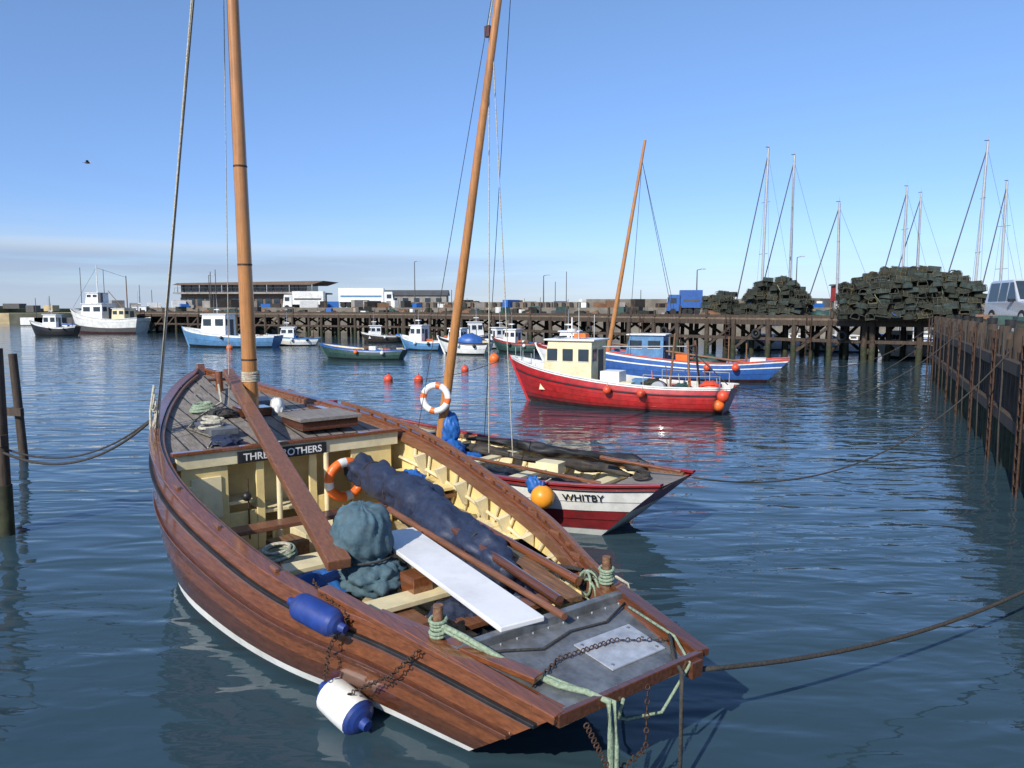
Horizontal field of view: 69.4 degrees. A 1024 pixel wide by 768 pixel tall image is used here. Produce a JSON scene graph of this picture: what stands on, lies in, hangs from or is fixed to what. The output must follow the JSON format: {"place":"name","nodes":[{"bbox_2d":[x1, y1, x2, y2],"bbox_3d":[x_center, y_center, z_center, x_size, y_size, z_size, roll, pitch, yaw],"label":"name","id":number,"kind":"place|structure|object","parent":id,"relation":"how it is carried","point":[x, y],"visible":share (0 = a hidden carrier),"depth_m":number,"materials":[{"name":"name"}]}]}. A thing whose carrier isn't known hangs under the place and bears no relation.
{"place":"outdoors","nodes":[
{"label":"outdoors","id":0,"kind":"place"},
{"bbox_2d":[0,304,81,323],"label":"distant shore","id":1,"kind":"structure","parent":0,"point":[12,313],"depth_m":194.78,"materials":[{"name":"stone"}]},
{"bbox_2d":[0,323,1023,767],"bbox_3d":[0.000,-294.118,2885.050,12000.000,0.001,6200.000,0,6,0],"label":"water","id":2,"kind":"structure","parent":0,"point":[118,649],"depth_m":10.94,"materials":[{"name":"blue liquid"}]},
{"bbox_2d":[0,348,28,536],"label":"mooring posts","id":3,"kind":"object","parent":2,"relation":"in","point":[7,522],"visible":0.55,"depth_m":12.98,"materials":[{"name":"brown wood"}]},
{"bbox_2d":[29,303,80,335],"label":"dark harbour boat","id":4,"kind":"object","parent":2,"relation":"on","point":[50,325],"visible":0.97,"depth_m":104.50,"materials":[{"name":"black paint"}]},
{"bbox_2d":[62,323,75,326],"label":"motor boat","id":5,"kind":"object","parent":2,"relation":"on","point":[66,324],"visible":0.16,"depth_m":123.69,"materials":[{"name":"white paint"}]},
{"bbox_2d":[70,266,150,333],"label":"white trawler","id":6,"kind":"object","parent":2,"relation":"on","point":[98,313],"visible":0.94,"depth_m":114.37,"materials":[{"name":"paint"}]},
{"bbox_2d":[132,300,162,331],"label":"motor boat","id":7,"kind":"object","parent":2,"relation":"on","point":[160,328],"visible":0.11,"depth_m":121.78,"materials":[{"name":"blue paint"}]},
{"bbox_2d":[181,299,283,347],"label":"blue fishing boat","id":8,"kind":"object","parent":2,"relation":"on","point":[212,331],"visible":0.85,"depth_m":74.61,"materials":[{"name":"white paint"}]},
{"bbox_2d":[266,308,320,345],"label":"motor boat","id":9,"kind":"object","parent":2,"relation":"on","point":[291,337],"visible":0.89,"depth_m":77.96,"materials":[{"name":"white paint"}]},
{"bbox_2d":[20,267,640,324],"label":"distant masts","id":10,"kind":"object","parent":2,"relation":"on","point":[26,321],"visible":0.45,"depth_m":163.42,"materials":[{"name":"white paint"}]},
{"bbox_2d":[318,342,408,359],"bbox_3d":[-11.761,-2.446,57.812,7.280,1.580,2.845,1,6,12],"label":"rowing coble","id":11,"kind":"object","parent":2,"relation":"on","point":[332,351],"visible":0.97,"depth_m":56.94,"materials":[{"name":"blue paint"}]},
{"bbox_2d":[360,312,401,342],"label":"motor boat","id":12,"kind":"object","parent":2,"relation":"on","point":[373,335],"visible":0.94,"depth_m":84.19,"materials":[{"name":"black paint"}]},
{"bbox_2d":[384,372,392,380],"bbox_3d":[-6.800,-0.332,40.681,0.492,0.622,0.485,0,6,0],"label":"mooring buoy","id":13,"kind":"object","parent":2,"relation":"on","point":[388,377],"visible":0.77,"depth_m":40.50,"materials":[{"name":"red plastic"}]},
{"bbox_2d":[414,373,422,381],"bbox_3d":[-5.100,-0.301,40.383,0.492,0.622,0.485,0,6,0],"label":"mooring buoy","id":14,"kind":"object","parent":2,"relation":"on","point":[418,376],"visible":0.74,"depth_m":40.21,"materials":[{"name":"red plastic"}]},
{"bbox_2d":[399,312,441,350],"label":"motor boat","id":15,"kind":"object","parent":2,"relation":"on","point":[417,338],"visible":0.84,"depth_m":69.65,"materials":[{"name":"white paint"}]},
{"bbox_2d":[148,0,708,767],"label":"wooden sailing coble","id":16,"kind":"object","parent":2,"relation":"on","point":[356,562],"visible":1,"depth_m":8.10,"materials":[{"name":"brown wood"}]},
{"bbox_2d":[2,416,153,464],"bbox_3d":[-7.473,0.912,12.743,3.081,1.004,0.048,0,6,4],"label":"mooring line","id":17,"kind":"object","parent":16,"relation":"attached to","point":[85,459],"visible":0.91,"depth_m":12.77,"materials":[{"name":"grey fabric"}]},
{"bbox_2d":[7,416,152,458],"bbox_3d":[-7.526,0.855,12.913,2.961,0.918,0.049,0,6,0],"label":"mooring line","id":18,"kind":"object","parent":16,"relation":"attached to","point":[117,441],"visible":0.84,"depth_m":12.93,"materials":[{"name":"grey fabric"}]},
{"bbox_2d":[392,358,506,379],"bbox_3d":[-3.396,-0.755,36.491,0.036,1.830,10.697,-5,8,-39],"label":"mooring line","id":19,"kind":"object","parent":2,"relation":"on","point":[454,374],"visible":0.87,"depth_m":35.45,"materials":[{"name":"brown fabric"}]},
{"bbox_2d":[461,365,468,370],"bbox_3d":[-3.000,-0.995,47.148,0.473,0.599,0.466,0,6,0],"label":"mooring buoy","id":20,"kind":"object","parent":2,"relation":"on","point":[464,368],"visible":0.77,"depth_m":46.98,"materials":[{"name":"red plastic"}]},
{"bbox_2d":[437,301,493,354],"bbox_3d":[-4.187,-4.725,63.721,5.080,4.900,2.943,2,6,20],"label":"motor boat","id":21,"kind":"object","parent":2,"relation":"on","point":[471,344],"visible":0.79,"depth_m":62.83,"materials":[{"name":"white paint"}]},
{"bbox_2d":[444,306,487,338],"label":"motor boat","id":22,"kind":"object","parent":2,"relation":"on","point":[472,326],"visible":0.27,"depth_m":80.53,"materials":[{"name":"white paint"}]},
{"bbox_2d":[287,0,695,534],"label":"red and white coble","id":23,"kind":"object","parent":2,"relation":"on","point":[568,490],"visible":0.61,"depth_m":14.33,"materials":[{"name":"paint"}]},
{"bbox_2d":[476,312,507,348],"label":"motor boat","id":24,"kind":"object","parent":2,"relation":"on","point":[499,331],"visible":0.25,"depth_m":72.86,"materials":[{"name":"white paint"}]},
{"bbox_2d":[490,352,498,360],"bbox_3d":[-1.350,-1.996,56.092,0.788,0.959,0.776,0,6,0],"label":"mooring buoy","id":25,"kind":"object","parent":2,"relation":"on","point":[494,357],"visible":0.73,"depth_m":55.79,"materials":[{"name":"orange plastic"}]},
{"bbox_2d":[491,319,542,352],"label":"motor boat","id":26,"kind":"object","parent":2,"relation":"on","point":[517,341],"visible":0.86,"depth_m":66.64,"materials":[{"name":"paint"}]},
{"bbox_2d":[110,298,984,337],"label":"wall and parapet","id":27,"kind":"structure","parent":2,"relation":"in","point":[603,305],"depth_m":119.33,"materials":[{"name":"stone"}]},
{"bbox_2d":[173,281,338,307],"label":"glass harbour cafe","id":28,"kind":"structure","parent":27,"relation":"on","point":[263,293],"depth_m":133.22,"materials":[{"name":"concrete"}]},
{"bbox_2d":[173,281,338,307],"bbox_3d":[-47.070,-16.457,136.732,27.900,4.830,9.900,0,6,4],"label":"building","id":29,"kind":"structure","parent":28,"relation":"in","point":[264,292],"depth_m":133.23,"materials":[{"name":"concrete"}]},
{"bbox_2d":[283,291,325,307],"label":"box lorry","id":30,"kind":"object","parent":27,"relation":"on","point":[295,298],"visible":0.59,"depth_m":129.08,"materials":[{"name":"white paint"}]},
{"bbox_2d":[338,288,393,307],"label":"box lorry","id":31,"kind":"object","parent":27,"relation":"on","point":[346,296],"visible":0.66,"depth_m":130.92,"materials":[{"name":"white paint"}]},
{"bbox_2d":[385,290,449,301],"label":"harbour office","id":32,"kind":"structure","parent":27,"relation":"on","point":[423,295],"depth_m":146.59,"materials":[{"name":"concrete"}]},
{"bbox_2d":[414,261,420,301],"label":"street lamp","id":33,"kind":"object","parent":27,"relation":"on","point":[414,280],"visible":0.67,"depth_m":123.80,"materials":[{"name":"metal"}]},
{"bbox_2d":[542,275,545,307],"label":"street lamp","id":34,"kind":"object","parent":27,"relation":"on","point":[543,292],"visible":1,"depth_m":117.06,"materials":[{"name":"metal"}]},
{"bbox_2d":[136,306,963,363],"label":"timber pier","id":35,"kind":"structure","parent":2,"relation":"in","point":[869,341],"depth_m":68.52,"materials":[{"name":"wood"}]},
{"bbox_2d":[146,297,835,314],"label":"fishing gear on pier","id":36,"kind":"object","parent":35,"relation":"on","point":[621,310],"visible":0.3,"depth_m":87.15,"materials":[{"name":"multicoloured wood"}]},
{"bbox_2d":[666,290,702,313],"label":"blue lorry","id":37,"kind":"object","parent":35,"relation":"on","point":[689,301],"visible":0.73,"depth_m":70.30,"materials":[{"name":"paint"}]},
{"bbox_2d":[696,268,705,289],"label":"street lamp","id":38,"kind":"object","parent":35,"relation":"on","point":[697,276],"visible":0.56,"depth_m":91.07,"materials":[{"name":"metal"}]},
{"bbox_2d":[696,290,740,314],"bbox_3d":[18.564,-7.058,65.599,3.887,2.551,2.970,5,8,40],"label":"lobster pot stack","id":39,"kind":"object","parent":35,"relation":"on","point":[720,301],"visible":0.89,"depth_m":64.81,"materials":[{"name":"wicker"}]},
{"bbox_2d":[734,275,814,314],"bbox_3d":[22.050,-7.207,61.551,6.091,3.656,4.249,5,8,40],"label":"lobster pot stack","id":40,"kind":"object","parent":35,"relation":"on","point":[782,295],"visible":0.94,"depth_m":60.26,"materials":[{"name":"wicker"}]},
{"bbox_2d":[829,284,860,310],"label":"red hoist cabin","id":41,"kind":"object","parent":35,"relation":"on","point":[833,291],"visible":0.09,"depth_m":68.80,"materials":[{"name":"metal"}]},
{"bbox_2d":[834,265,987,320],"bbox_3d":[27.988,-6.431,52.415,9.431,3.956,4.707,2,6,22],"label":"lobster pot stack","id":42,"kind":"object","parent":35,"relation":"on","point":[920,293],"visible":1,"depth_m":50.87,"materials":[{"name":"wicker"}]},
{"bbox_2d":[535,298,608,360],"bbox_3d":[4.564,-3.636,52.692,6.080,5.000,2.845,2,6,15],"label":"motor boat","id":43,"kind":"object","parent":2,"relation":"on","point":[542,349],"visible":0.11,"depth_m":52.85,"materials":[{"name":"white paint"}]},
{"bbox_2d":[509,315,739,414],"bbox_3d":[4.110,-1.047,30.072,9.660,4.500,3.399,3,7,26],"label":"red fishing boat","id":44,"kind":"object","parent":2,"relation":"on","point":[571,371],"visible":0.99,"depth_m":29.57,"materials":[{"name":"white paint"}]},
{"bbox_2d":[737,320,949,394],"bbox_3d":[14.764,-1.214,31.885,14.197,2.968,0.036,-3,7,-30],"label":"mooring line","id":45,"kind":"object","parent":44,"relation":"attached to","point":[851,384],"visible":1,"depth_m":32.04,"materials":[{"name":"fabric"}]},
{"bbox_2d":[734,324,967,403],"bbox_3d":[12.875,-0.773,28.046,9.044,3.051,0.036,0,6,-3],"label":"mooring line","id":46,"kind":"object","parent":44,"relation":"attached to","point":[860,393],"visible":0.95,"depth_m":28.16,"materials":[{"name":"fabric"}]},
{"bbox_2d":[606,140,789,382],"bbox_3d":[9.208,-6.772,41.147,12.080,13.613,3.440,2,6,21],"label":"blue coble","id":47,"kind":"object","parent":2,"relation":"on","point":[637,361],"visible":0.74,"depth_m":41.15,"materials":[{"name":"white paint"}]},
{"bbox_2d":[728,144,798,349],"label":"sailing yacht","id":48,"kind":"object","parent":2,"relation":"on","point":[776,345],"visible":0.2,"depth_m":69.71,"materials":[{"name":"blue paint"}]},
{"bbox_2d":[765,150,831,349],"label":"sailing yacht","id":49,"kind":"object","parent":2,"relation":"on","point":[791,232],"visible":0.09,"depth_m":70.67,"materials":[{"name":"white paint"}]},
{"bbox_2d":[796,198,879,351],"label":"sailing yacht","id":50,"kind":"object","parent":2,"relation":"on","point":[851,337],"visible":0.16,"depth_m":67.06,"materials":[{"name":"blue paint"}]},
{"bbox_2d":[877,327,931,357],"bbox_3d":[31.752,-4.228,59.396,5.580,4.800,2.845,-1,6,-10],"label":"motor boat","id":51,"kind":"object","parent":2,"relation":"on","point":[895,335],"visible":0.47,"depth_m":58.72,"materials":[{"name":"black paint"}]},
{"bbox_2d":[879,181,932,340],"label":"sailing yacht","id":52,"kind":"object","parent":2,"relation":"on","point":[904,232],"visible":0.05,"depth_m":72.76,"materials":[{"name":"white paint"}]},
{"bbox_2d":[879,187,944,337],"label":"sailing yacht","id":53,"kind":"object","parent":2,"relation":"on","point":[918,251],"visible":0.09,"depth_m":76.70,"materials":[{"name":"white paint"}]},
{"bbox_2d":[927,134,1015,341],"bbox_3d":[41.514,-12.052,64.993,8.500,19.215,2.771,1,6,10],"label":"sailing yacht","id":54,"kind":"object","parent":2,"relation":"on","point":[981,211],"visible":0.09,"depth_m":64.71,"materials":[{"name":"blue paint"}]},
{"bbox_2d":[982,175,1021,283],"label":"sailing yacht","id":55,"kind":"object","parent":2,"relation":"on","point":[1006,196],"visible":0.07,"depth_m":68.69,"materials":[{"name":"blue paint"}]},
{"bbox_2d":[0,0,1023,307],"label":"sky","id":56,"kind":"structure","parent":0,"point":[357,113],"materials":[{"name":"blue"}]},
{"bbox_2d":[926,315,1023,497],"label":"timber quay","id":57,"kind":"structure","parent":0,"point":[967,359],"depth_m":22.01,"materials":[{"name":"wood"}]},
{"bbox_2d":[692,347,1012,482],"bbox_3d":[8.207,0.340,16.061,11.726,2.801,0.032,-4,7,-31],"label":"mooring line","id":58,"kind":"object","parent":57,"relation":"attached to","point":[859,461],"visible":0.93,"depth_m":15.65,"materials":[{"name":"fabric"}]},
{"bbox_2d":[702,589,1023,671],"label":"mooring line","id":59,"kind":"object","parent":57,"relation":"attached to","point":[832,652],"visible":0.97,"depth_m":7.41,"materials":[{"name":"fabric"}]},
{"bbox_2d":[791,321,936,367],"bbox_3d":[19.214,-2.228,40.186,8.721,2.656,0.040,-1,6,-8],"label":"mooring line","id":60,"kind":"object","parent":57,"relation":"attached to","point":[871,359],"visible":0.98,"depth_m":40.32,"materials":[{"name":"fabric"}]},
{"bbox_2d":[970,314,1023,327],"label":"quayside fishing gear","id":61,"kind":"object","parent":57,"relation":"on","point":[1020,321],"visible":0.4,"depth_m":29.22,"materials":[{"name":"green paint"}]},
{"bbox_2d":[984,280,1023,316],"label":"van","id":62,"kind":"object","parent":57,"relation":"on","point":[1005,298],"visible":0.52,"depth_m":34.50,"materials":[{"name":"silver metal"}]}
]}

